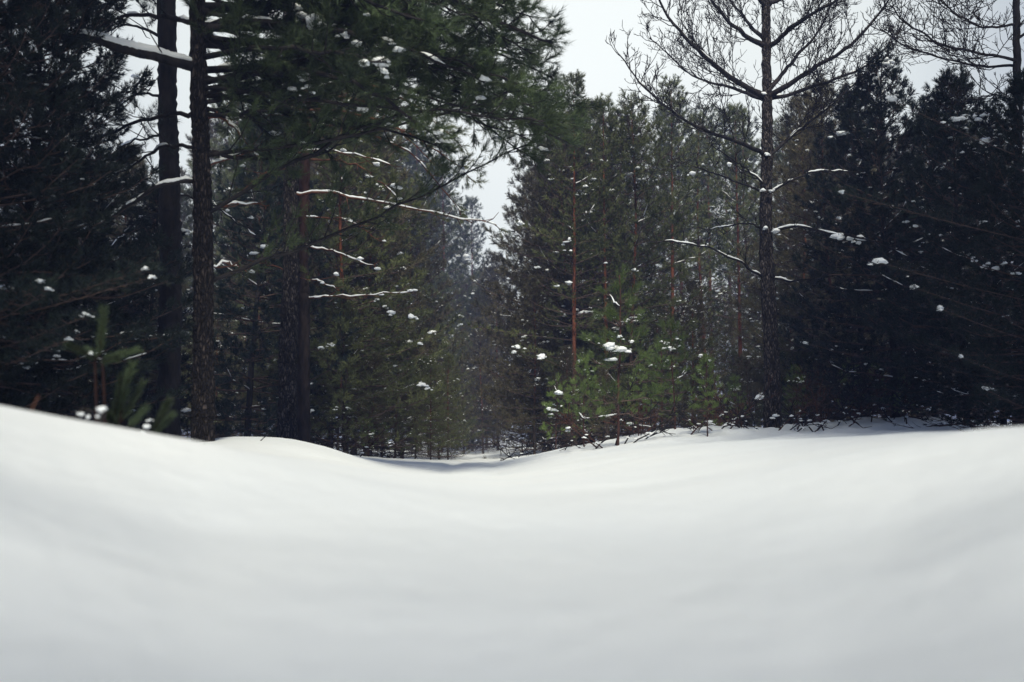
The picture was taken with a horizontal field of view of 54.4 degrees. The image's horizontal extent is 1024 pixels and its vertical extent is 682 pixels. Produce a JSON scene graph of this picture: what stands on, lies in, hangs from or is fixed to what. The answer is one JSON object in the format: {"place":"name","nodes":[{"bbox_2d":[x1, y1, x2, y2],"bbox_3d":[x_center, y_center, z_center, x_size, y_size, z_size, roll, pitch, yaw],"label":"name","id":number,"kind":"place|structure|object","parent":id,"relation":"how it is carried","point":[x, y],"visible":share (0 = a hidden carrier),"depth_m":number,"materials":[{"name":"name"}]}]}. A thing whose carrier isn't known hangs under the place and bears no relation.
{"place":"outdoors","nodes":[
{"label":"outdoors","id":0,"kind":"place"},
{"bbox_2d":[0,405,1023,681],"bbox_3d":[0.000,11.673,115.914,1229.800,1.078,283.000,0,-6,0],"label":"snow ground","id":1,"kind":"structure","parent":0,"point":[880,551],"depth_m":1.67,"materials":[{"name":"snow"}]},
{"bbox_2d":[0,0,169,417],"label":"pine tree","id":2,"kind":"object","parent":1,"relation":"on","point":[38,287],"visible":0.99,"depth_m":7.13,"materials":[{"name":"green plant"}]},
{"bbox_2d":[22,157,156,427],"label":"pine tree","id":3,"kind":"object","parent":1,"relation":"on","point":[123,299],"visible":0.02,"depth_m":12.55,"materials":[{"name":"green plant"}]},
{"bbox_2d":[0,0,192,429],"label":"pine tree","id":4,"kind":"object","parent":1,"relation":"on","point":[146,239],"visible":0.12,"depth_m":9.60,"materials":[{"name":"green plant"}]},
{"bbox_2d":[0,0,196,422],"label":"pine tree","id":5,"kind":"object","parent":1,"relation":"on","point":[104,82],"visible":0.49,"depth_m":8.24,"materials":[{"name":"green plant"}]},
{"bbox_2d":[62,302,143,424],"bbox_3d":[-1.772,0.126,4.311,0.333,0.613,0.741,1,-6,-12],"label":"pine seedling","id":6,"kind":"object","parent":1,"relation":"on","point":[88,352],"visible":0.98,"depth_m":4.30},
{"bbox_2d":[106,357,151,428],"bbox_3d":[-1.749,0.273,4.493,0.154,0.414,0.308,-1,-6,9],"label":"pine seedling","id":7,"kind":"object","parent":1,"relation":"on","point":[118,406],"visible":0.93,"depth_m":4.50,"materials":[{"name":"plant"}]},
{"bbox_2d":[75,140,192,430],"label":"pine tree","id":8,"kind":"object","parent":1,"relation":"on","point":[152,378],"visible":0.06,"depth_m":15.18,"materials":[{"name":"green plant"}]},
{"bbox_2d":[70,182,218,438],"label":"pine tree","id":9,"kind":"object","parent":1,"relation":"on","point":[153,226],"visible":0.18,"depth_m":13.29,"materials":[{"name":"green plant"}]},
{"bbox_2d":[141,394,178,433],"bbox_3d":[-1.552,0.349,4.389,0.147,0.250,0.273,0,-6,0],"label":"pine seedling","id":10,"kind":"object","parent":1,"relation":"on","point":[157,427],"visible":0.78,"depth_m":4.39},
{"bbox_2d":[116,185,219,432],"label":"pine tree","id":11,"kind":"object","parent":1,"relation":"on","point":[187,212],"visible":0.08,"depth_m":26.79,"materials":[{"name":"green plant"}]},
{"bbox_2d":[86,0,271,437],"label":"pine tree","id":12,"kind":"object","parent":1,"relation":"on","point":[170,222],"visible":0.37,"depth_m":10.75,"materials":[{"name":"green plant"}]},
{"bbox_2d":[154,118,273,438],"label":"pine tree","id":13,"kind":"object","parent":1,"relation":"on","point":[212,131],"visible":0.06,"depth_m":30.87,"materials":[{"name":"green plant"}]},
{"bbox_2d":[156,80,283,436],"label":"pine tree","id":14,"kind":"object","parent":1,"relation":"on","point":[226,174],"visible":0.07,"depth_m":26.80,"materials":[{"name":"green plant"}]},
{"bbox_2d":[184,286,257,437],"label":"pine tree","id":15,"kind":"object","parent":1,"relation":"on","point":[221,323],"visible":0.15,"depth_m":20.20,"materials":[{"name":"green plant"}]},
{"bbox_2d":[215,296,273,436],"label":"pine tree","id":16,"kind":"object","parent":1,"relation":"on","point":[238,306],"visible":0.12,"depth_m":23.22,"materials":[{"name":"green plant"}]},
{"bbox_2d":[148,88,359,437],"bbox_3d":[-4.201,-1.235,16.536,3.385,6.454,3.783,5,-6,-36],"label":"pine tree","id":17,"kind":"object","parent":1,"relation":"on","point":[227,381],"visible":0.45,"depth_m":16.40,"materials":[{"name":"green plant"}]},
{"bbox_2d":[187,128,339,436],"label":"pine tree","id":18,"kind":"object","parent":1,"relation":"on","point":[258,245],"visible":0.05,"depth_m":24.84,"materials":[{"name":"green plant"}]},
{"bbox_2d":[242,299,317,436],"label":"pine tree","id":19,"kind":"object","parent":1,"relation":"on","point":[256,394],"visible":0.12,"depth_m":17.45,"materials":[{"name":"green plant"}]},
{"bbox_2d":[251,320,332,444],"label":"pine tree","id":20,"kind":"object","parent":1,"relation":"on","point":[272,400],"visible":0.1,"depth_m":17.28,"materials":[{"name":"green plant"}]},
{"bbox_2d":[215,95,426,448],"bbox_3d":[-4.649,-1.843,25.291,5.092,9.846,5.035,0,-5,8],"label":"pine tree","id":21,"kind":"object","parent":1,"relation":"on","point":[314,170],"visible":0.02,"depth_m":24.76,"materials":[{"name":"green plant"}]},
{"bbox_2d":[44,0,612,441],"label":"pine tree","id":22,"kind":"object","parent":1,"relation":"on","point":[330,46],"visible":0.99,"depth_m":8.67,"materials":[{"name":"green plant"}]},
{"bbox_2d":[213,69,449,448],"bbox_3d":[-3.579,-1.961,19.288,4.558,8.812,4.507,-2,-6,21],"label":"pine tree","id":23,"kind":"object","parent":1,"relation":"on","point":[409,267],"visible":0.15,"depth_m":19.07,"materials":[{"name":"green plant"}]},
{"bbox_2d":[239,86,443,453],"bbox_3d":[-2.848,-1.307,17.869,3.493,7.130,3.553,4,-7,-32],"label":"pine tree","id":24,"kind":"object","parent":1,"relation":"on","point":[356,179],"visible":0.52,"depth_m":17.51,"materials":[{"name":"green plant"}]},
{"bbox_2d":[212,11,512,439],"bbox_3d":[-1.971,-2.445,13.499,4.014,8.371,2.519,0,-6,0],"label":"pine tree","id":25,"kind":"object","parent":1,"relation":"on","point":[287,424],"visible":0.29,"depth_m":13.18,"materials":[{"name":"green plant"}]},
{"bbox_2d":[343,350,396,456],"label":"pine tree","id":26,"kind":"object","parent":1,"relation":"on","point":[373,363],"visible":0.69,"depth_m":17.32,"materials":[{"name":"green plant"}]},
{"bbox_2d":[309,296,432,452],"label":"pine tree","id":27,"kind":"object","parent":1,"relation":"on","point":[345,307],"visible":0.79,"depth_m":16.95,"materials":[{"name":"green plant"}]},
{"bbox_2d":[296,19,454,442],"bbox_3d":[-1.918,-2.136,13.783,2.532,7.884,0.972,-2,-6,20],"label":"pine tree","id":28,"kind":"object","parent":1,"relation":"on","point":[303,393],"visible":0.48,"depth_m":13.97,"materials":[{"name":"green plant"}]},
{"bbox_2d":[311,148,452,456],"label":"pine tree","id":29,"kind":"object","parent":1,"relation":"on","point":[408,277],"visible":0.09,"depth_m":24.18,"materials":[{"name":"green plant"}]},
{"bbox_2d":[348,308,424,456],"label":"pine tree","id":30,"kind":"object","parent":1,"relation":"on","point":[383,310],"visible":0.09,"depth_m":21.68,"materials":[{"name":"green plant"}]},
{"bbox_2d":[310,90,463,455],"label":"pine tree","id":31,"kind":"object","parent":1,"relation":"on","point":[439,327],"visible":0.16,"depth_m":21.09,"materials":[{"name":"green plant"}]},
{"bbox_2d":[363,326,429,457],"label":"pine tree","id":32,"kind":"object","parent":1,"relation":"on","point":[399,426],"visible":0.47,"depth_m":19.17,"materials":[{"name":"green plant"}]},
{"bbox_2d":[374,130,435,448],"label":"pine tree","id":33,"kind":"object","parent":1,"relation":"on","point":[409,162],"visible":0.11,"depth_m":40.77,"materials":[{"name":"green plant"}]},
{"bbox_2d":[339,185,476,458],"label":"pine tree","id":34,"kind":"object","parent":1,"relation":"on","point":[428,279],"visible":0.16,"depth_m":25.30,"materials":[{"name":"green plant"}]},
{"bbox_2d":[383,322,454,458],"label":"pine tree","id":35,"kind":"object","parent":1,"relation":"on","point":[419,328],"visible":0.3,"depth_m":21.59,"materials":[{"name":"green plant"}]},
{"bbox_2d":[387,124,457,450],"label":"pine tree","id":36,"kind":"object","parent":1,"relation":"on","point":[428,214],"visible":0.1,"depth_m":42.49,"materials":[{"name":"green plant"}]},
{"bbox_2d":[407,355,459,459],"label":"pine tree","id":37,"kind":"object","parent":1,"relation":"on","point":[434,371],"visible":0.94,"depth_m":17.35,"materials":[{"name":"green plant"}]},
{"bbox_2d":[408,154,463,448],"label":"pine tree","id":38,"kind":"object","parent":1,"relation":"on","point":[446,230],"visible":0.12,"depth_m":47.46,"materials":[{"name":"green plant"}]},
{"bbox_2d":[405,288,484,459],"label":"pine tree","id":39,"kind":"object","parent":1,"relation":"on","point":[434,300],"visible":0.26,"depth_m":27.09,"materials":[{"name":"green plant"}]},
{"bbox_2d":[416,271,476,452],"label":"pine tree","id":40,"kind":"object","parent":1,"relation":"on","point":[442,280],"visible":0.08,"depth_m":38.09,"materials":[{"name":"green plant"}]},
{"bbox_2d":[413,129,480,341],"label":"pine tree","id":41,"kind":"object","parent":1,"relation":"on","point":[466,257],"visible":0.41,"depth_m":43.14,"materials":[{"name":"green plant"}]},
{"bbox_2d":[425,353,470,459],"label":"pine tree","id":42,"kind":"object","parent":1,"relation":"on","point":[449,362],"visible":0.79,"depth_m":18.45,"materials":[{"name":"green plant"}]},
{"bbox_2d":[444,331,489,453],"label":"pine tree","id":43,"kind":"object","parent":1,"relation":"on","point":[465,351],"visible":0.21,"depth_m":33.96,"materials":[{"name":"green plant"}]},
{"bbox_2d":[451,195,491,445],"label":"pine tree","id":44,"kind":"object","parent":1,"relation":"on","point":[473,201],"visible":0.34,"depth_m":52.27,"materials":[{"name":"green plant"}]},
{"bbox_2d":[450,285,504,450],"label":"pine tree","id":45,"kind":"object","parent":1,"relation":"on","point":[469,297],"visible":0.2,"depth_m":40.22,"materials":[{"name":"green plant"}]},
{"bbox_2d":[451,316,514,453],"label":"pine tree","id":46,"kind":"object","parent":1,"relation":"on","point":[479,342],"visible":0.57,"depth_m":32.93,"materials":[{"name":"green plant"}]},
{"bbox_2d":[460,266,523,448],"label":"pine tree","id":47,"kind":"object","parent":1,"relation":"on","point":[481,273],"visible":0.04,"depth_m":46.12,"materials":[{"name":"green plant"}]},
{"bbox_2d":[455,250,532,449],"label":"pine tree","id":48,"kind":"object","parent":1,"relation":"on","point":[495,265],"visible":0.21,"depth_m":36.19,"materials":[{"name":"green plant"}]},
{"bbox_2d":[497,357,539,456],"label":"pine tree","id":49,"kind":"object","parent":1,"relation":"on","point":[519,360],"visible":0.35,"depth_m":20.69,"materials":[{"name":"green plant"}]},
{"bbox_2d":[488,273,571,453],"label":"pine tree","id":50,"kind":"object","parent":1,"relation":"on","point":[534,295],"visible":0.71,"depth_m":18.58,"materials":[{"name":"green plant"}]},
{"bbox_2d":[474,163,588,451],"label":"pine tree","id":51,"kind":"object","parent":1,"relation":"on","point":[504,278],"visible":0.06,"depth_m":25.12,"materials":[{"name":"green plant"}]},
{"bbox_2d":[462,115,631,458],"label":"pine tree","id":52,"kind":"object","parent":1,"relation":"on","point":[504,270],"visible":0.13,"depth_m":22.07,"materials":[{"name":"green plant"}]},
{"bbox_2d":[511,320,586,450],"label":"pine tree","id":53,"kind":"object","parent":1,"relation":"on","point":[527,412],"visible":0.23,"depth_m":18.99,"materials":[{"name":"green plant"}]},
{"bbox_2d":[479,111,627,447],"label":"pine tree","id":54,"kind":"object","parent":1,"relation":"on","point":[482,373],"visible":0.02,"depth_m":30.04,"materials":[{"name":"green plant"}]},
{"bbox_2d":[539,373,574,449],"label":"pine sapling","id":55,"kind":"object","parent":1,"relation":"on","point":[544,425],"visible":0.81,"depth_m":15.45,"materials":[{"name":"green plant"}]},
{"bbox_2d":[516,280,603,454],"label":"pine tree","id":56,"kind":"object","parent":1,"relation":"on","point":[568,309],"visible":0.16,"depth_m":19.23,"materials":[{"name":"green plant"}]},
{"bbox_2d":[538,345,594,446],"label":"pine tree","id":57,"kind":"object","parent":1,"relation":"on","point":[568,354],"visible":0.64,"depth_m":15.73,"materials":[{"name":"green plant"}]},
{"bbox_2d":[458,69,681,446],"bbox_3d":[0.895,-1.385,16.316,3.492,6.483,2.263,0,-6,0],"label":"pine tree","id":58,"kind":"object","parent":1,"relation":"on","point":[577,165],"visible":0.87,"depth_m":16.45,"materials":[{"name":"green plant"}]},
{"bbox_2d":[484,110,668,445],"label":"pine tree","id":59,"kind":"object","parent":1,"relation":"on","point":[536,241],"visible":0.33,"depth_m":19.48,"materials":[{"name":"green plant"}]},
{"bbox_2d":[563,352,607,446],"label":"pine sapling","id":60,"kind":"object","parent":1,"relation":"on","point":[582,361],"visible":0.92,"depth_m":13.96,"materials":[{"name":"green plant"}]},
{"bbox_2d":[505,98,669,442],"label":"pine tree","id":61,"kind":"object","parent":1,"relation":"on","point":[650,278],"visible":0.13,"depth_m":19.87,"materials":[{"name":"green plant"}]},
{"bbox_2d":[586,362,620,440],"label":"pine tree","id":62,"kind":"object","parent":1,"relation":"on","point":[603,369],"visible":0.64,"depth_m":15.56,"materials":[{"name":"green plant"}]},
{"bbox_2d":[577,291,646,439],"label":"pine tree","id":63,"kind":"object","parent":1,"relation":"on","point":[599,327],"visible":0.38,"depth_m":17.32,"materials":[{"name":"green plant"}]},
{"bbox_2d":[573,263,667,445],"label":"pine sapling","id":64,"kind":"object","parent":1,"relation":"on","point":[611,347],"visible":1,"depth_m":12.02,"materials":[{"name":"green plant"}]},
{"bbox_2d":[599,392,662,433],"bbox_3d":[1.827,1.074,15.139,0.983,0.799,1.015,0,-6,0],"label":"dry bush","id":65,"kind":"object","parent":1,"relation":"on","point":[628,426],"visible":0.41,"depth_m":15.16,"materials":[{"name":"red plant"}]},
{"bbox_2d":[561,92,704,438],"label":"pine tree","id":66,"kind":"object","parent":1,"relation":"on","point":[613,150],"visible":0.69,"depth_m":17.24,"materials":[{"name":"green plant"}]},
{"bbox_2d":[540,88,728,435],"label":"pine tree","id":67,"kind":"object","parent":1,"relation":"on","point":[633,150],"visible":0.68,"depth_m":17.49,"materials":[{"name":"green plant"}]},
{"bbox_2d":[568,109,707,440],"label":"pine tree","id":68,"kind":"object","parent":1,"relation":"on","point":[632,194],"visible":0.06,"depth_m":28.19,"materials":[{"name":"green plant"}]},
{"bbox_2d":[623,363,656,435],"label":"pine sapling","id":69,"kind":"object","parent":1,"relation":"on","point":[639,369],"visible":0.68,"depth_m":14.17,"materials":[{"name":"green plant"}]},
{"bbox_2d":[620,293,688,430],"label":"pine tree","id":70,"kind":"object","parent":1,"relation":"on","point":[652,327],"visible":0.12,"depth_m":20.37,"materials":[{"name":"green plant"}]},
{"bbox_2d":[641,339,682,427],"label":"pine sapling","id":71,"kind":"object","parent":1,"relation":"on","point":[661,371],"visible":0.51,"depth_m":15.47,"materials":[{"name":"green plant"}]},
{"bbox_2d":[628,108,698,421],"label":"pine tree","id":72,"kind":"object","parent":1,"relation":"on","point":[660,114],"visible":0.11,"depth_m":34.76,"materials":[{"name":"green plant"}]},
{"bbox_2d":[642,314,704,428],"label":"pine sapling","id":73,"kind":"object","parent":1,"relation":"on","point":[672,348],"visible":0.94,"depth_m":13.48,"materials":[{"name":"green plant"}]},
{"bbox_2d":[622,74,726,428],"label":"pine tree","id":74,"kind":"object","parent":1,"relation":"on","point":[667,130],"visible":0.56,"depth_m":21.12,"materials":[{"name":"green plant"}]},
{"bbox_2d":[640,95,724,427],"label":"pine tree","id":75,"kind":"object","parent":1,"relation":"on","point":[664,121],"visible":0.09,"depth_m":34.28,"materials":[{"name":"green plant"}]},
{"bbox_2d":[655,276,740,427],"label":"pine tree","id":76,"kind":"object","parent":1,"relation":"on","point":[689,289],"visible":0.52,"depth_m":17.61,"materials":[{"name":"green plant"}]},
{"bbox_2d":[657,109,749,424],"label":"pine tree","id":77,"kind":"object","parent":1,"relation":"on","point":[703,172],"visible":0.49,"depth_m":24.38,"materials":[{"name":"green plant"}]},
{"bbox_2d":[687,353,729,436],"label":"pine sapling","id":78,"kind":"object","parent":1,"relation":"on","point":[710,360],"visible":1,"depth_m":12.20,"materials":[{"name":"green plant"}]},
{"bbox_2d":[670,100,749,394],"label":"pine tree","id":79,"kind":"object","parent":1,"relation":"on","point":[713,114],"visible":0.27,"depth_m":31.91,"materials":[{"name":"green plant"}]},
{"bbox_2d":[680,290,748,426],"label":"pine tree","id":80,"kind":"object","parent":1,"relation":"on","point":[718,309],"visible":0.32,"depth_m":24.08,"materials":[{"name":"green plant"}]},
{"bbox_2d":[690,103,758,372],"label":"pine tree","id":81,"kind":"object","parent":1,"relation":"on","point":[729,132],"visible":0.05,"depth_m":37.21,"materials":[{"name":"green plant"}]},
{"bbox_2d":[688,287,762,426],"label":"pine tree","id":82,"kind":"object","parent":1,"relation":"on","point":[727,312],"visible":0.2,"depth_m":27.28,"materials":[{"name":"green plant"}]},
{"bbox_2d":[691,102,779,425],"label":"pine tree","id":83,"kind":"object","parent":1,"relation":"on","point":[731,106],"visible":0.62,"depth_m":23.31,"materials":[{"name":"green plant"}]},
{"bbox_2d":[729,350,763,426],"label":"pine tree","id":84,"kind":"object","parent":1,"relation":"on","point":[747,370],"visible":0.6,"depth_m":20.14,"materials":[{"name":"green plant"}]},
{"bbox_2d":[703,107,791,426],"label":"pine tree","id":85,"kind":"object","parent":1,"relation":"on","point":[751,159],"visible":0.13,"depth_m":33.63,"materials":[{"name":"green plant"}]},
{"bbox_2d":[605,0,923,428],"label":"bare tree","id":86,"kind":"object","parent":1,"relation":"on","point":[772,407],"visible":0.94,"depth_m":14.37,"materials":[{"name":"brown plant"}]},
{"bbox_2d":[736,283,798,425],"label":"pine tree","id":87,"kind":"object","parent":1,"relation":"on","point":[760,334],"visible":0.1,"depth_m":29.18,"materials":[{"name":"green plant"}]},
{"bbox_2d":[717,113,834,422],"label":"pine tree","id":88,"kind":"object","parent":1,"relation":"on","point":[778,152],"visible":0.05,"depth_m":31.62,"materials":[{"name":"green plant"}]},
{"bbox_2d":[758,336,803,425],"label":"pine tree","id":89,"kind":"object","parent":1,"relation":"on","point":[783,378],"visible":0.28,"depth_m":18.36,"materials":[{"name":"green plant"}]},
{"bbox_2d":[748,272,831,424],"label":"pine tree","id":90,"kind":"object","parent":1,"relation":"on","point":[783,323],"visible":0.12,"depth_m":19.46,"materials":[{"name":"green plant"}]},
{"bbox_2d":[782,364,811,423],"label":"pine sapling","id":91,"kind":"object","parent":1,"relation":"on","point":[801,379],"visible":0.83,"depth_m":14.97,"materials":[{"name":"green plant"}]},
{"bbox_2d":[720,88,874,424],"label":"pine tree","id":92,"kind":"object","parent":1,"relation":"on","point":[786,131],"visible":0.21,"depth_m":21.22,"materials":[{"name":"green plant"}]},
{"bbox_2d":[784,335,826,423],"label":"pine tree","id":93,"kind":"object","parent":1,"relation":"on","point":[802,359],"visible":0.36,"depth_m":17.68,"materials":[{"name":"green plant"}]},
{"bbox_2d":[747,131,873,421],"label":"pine tree","id":94,"kind":"object","parent":1,"relation":"on","point":[807,250],"visible":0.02,"depth_m":29.50,"materials":[{"name":"green plant"}]},
{"bbox_2d":[788,369,852,421],"bbox_3d":[4.907,0.859,15.597,1.118,1.010,1.000,0,-6,0],"label":"dry bush","id":95,"kind":"object","parent":1,"relation":"on","point":[826,414],"visible":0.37,"depth_m":15.58,"materials":[{"name":"red plant"}]},
{"bbox_2d":[737,71,908,421],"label":"pine tree","id":96,"kind":"object","parent":1,"relation":"on","point":[813,198],"visible":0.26,"depth_m":18.17,"materials":[{"name":"green plant"}]},
{"bbox_2d":[777,77,944,423],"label":"pine tree","id":97,"kind":"object","parent":1,"relation":"on","point":[848,140],"visible":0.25,"depth_m":17.09,"materials":[{"name":"green plant"}]},
{"bbox_2d":[779,44,1008,419],"bbox_3d":[5.388,-1.562,14.666,3.473,5.812,3.044,1,-5,-7],"label":"pine tree","id":98,"kind":"object","parent":1,"relation":"on","point":[878,105],"visible":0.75,"depth_m":14.65,"materials":[{"name":"green plant"}]},
{"bbox_2d":[864,130,966,417],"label":"pine tree","id":99,"kind":"object","parent":1,"relation":"on","point":[891,158],"visible":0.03,"depth_m":27.95,"materials":[{"name":"green plant"}]},
{"bbox_2d":[839,93,1012,425],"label":"pine tree","id":100,"kind":"object","parent":1,"relation":"on","point":[933,162],"visible":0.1,"depth_m":15.01,"materials":[{"name":"green plant"}]},
{"bbox_2d":[830,68,1023,428],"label":"pine tree","id":101,"kind":"object","parent":1,"relation":"on","point":[1013,138],"visible":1,"depth_m":9.56,"materials":[{"name":"green plant"}]},
{"bbox_2d":[852,64,1023,427],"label":"pine tree","id":102,"kind":"object","parent":1,"relation":"on","point":[943,149],"visible":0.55,"depth_m":12.66,"materials":[{"name":"green plant"}]},
{"bbox_2d":[861,0,1023,425],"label":"bare tree","id":103,"kind":"object","parent":1,"relation":"on","point":[1016,24],"visible":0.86,"depth_m":12.75,"materials":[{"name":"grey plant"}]},
{"bbox_2d":[902,97,1023,430],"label":"pine tree","id":104,"kind":"object","parent":1,"relation":"on","point":[973,177],"visible":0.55,"depth_m":11.23,"materials":[{"name":"green plant"}]},
{"bbox_2d":[0,0,1023,439],"label":"sky","id":105,"kind":"structure","parent":0,"point":[591,21],"materials":[{"name":"white"}]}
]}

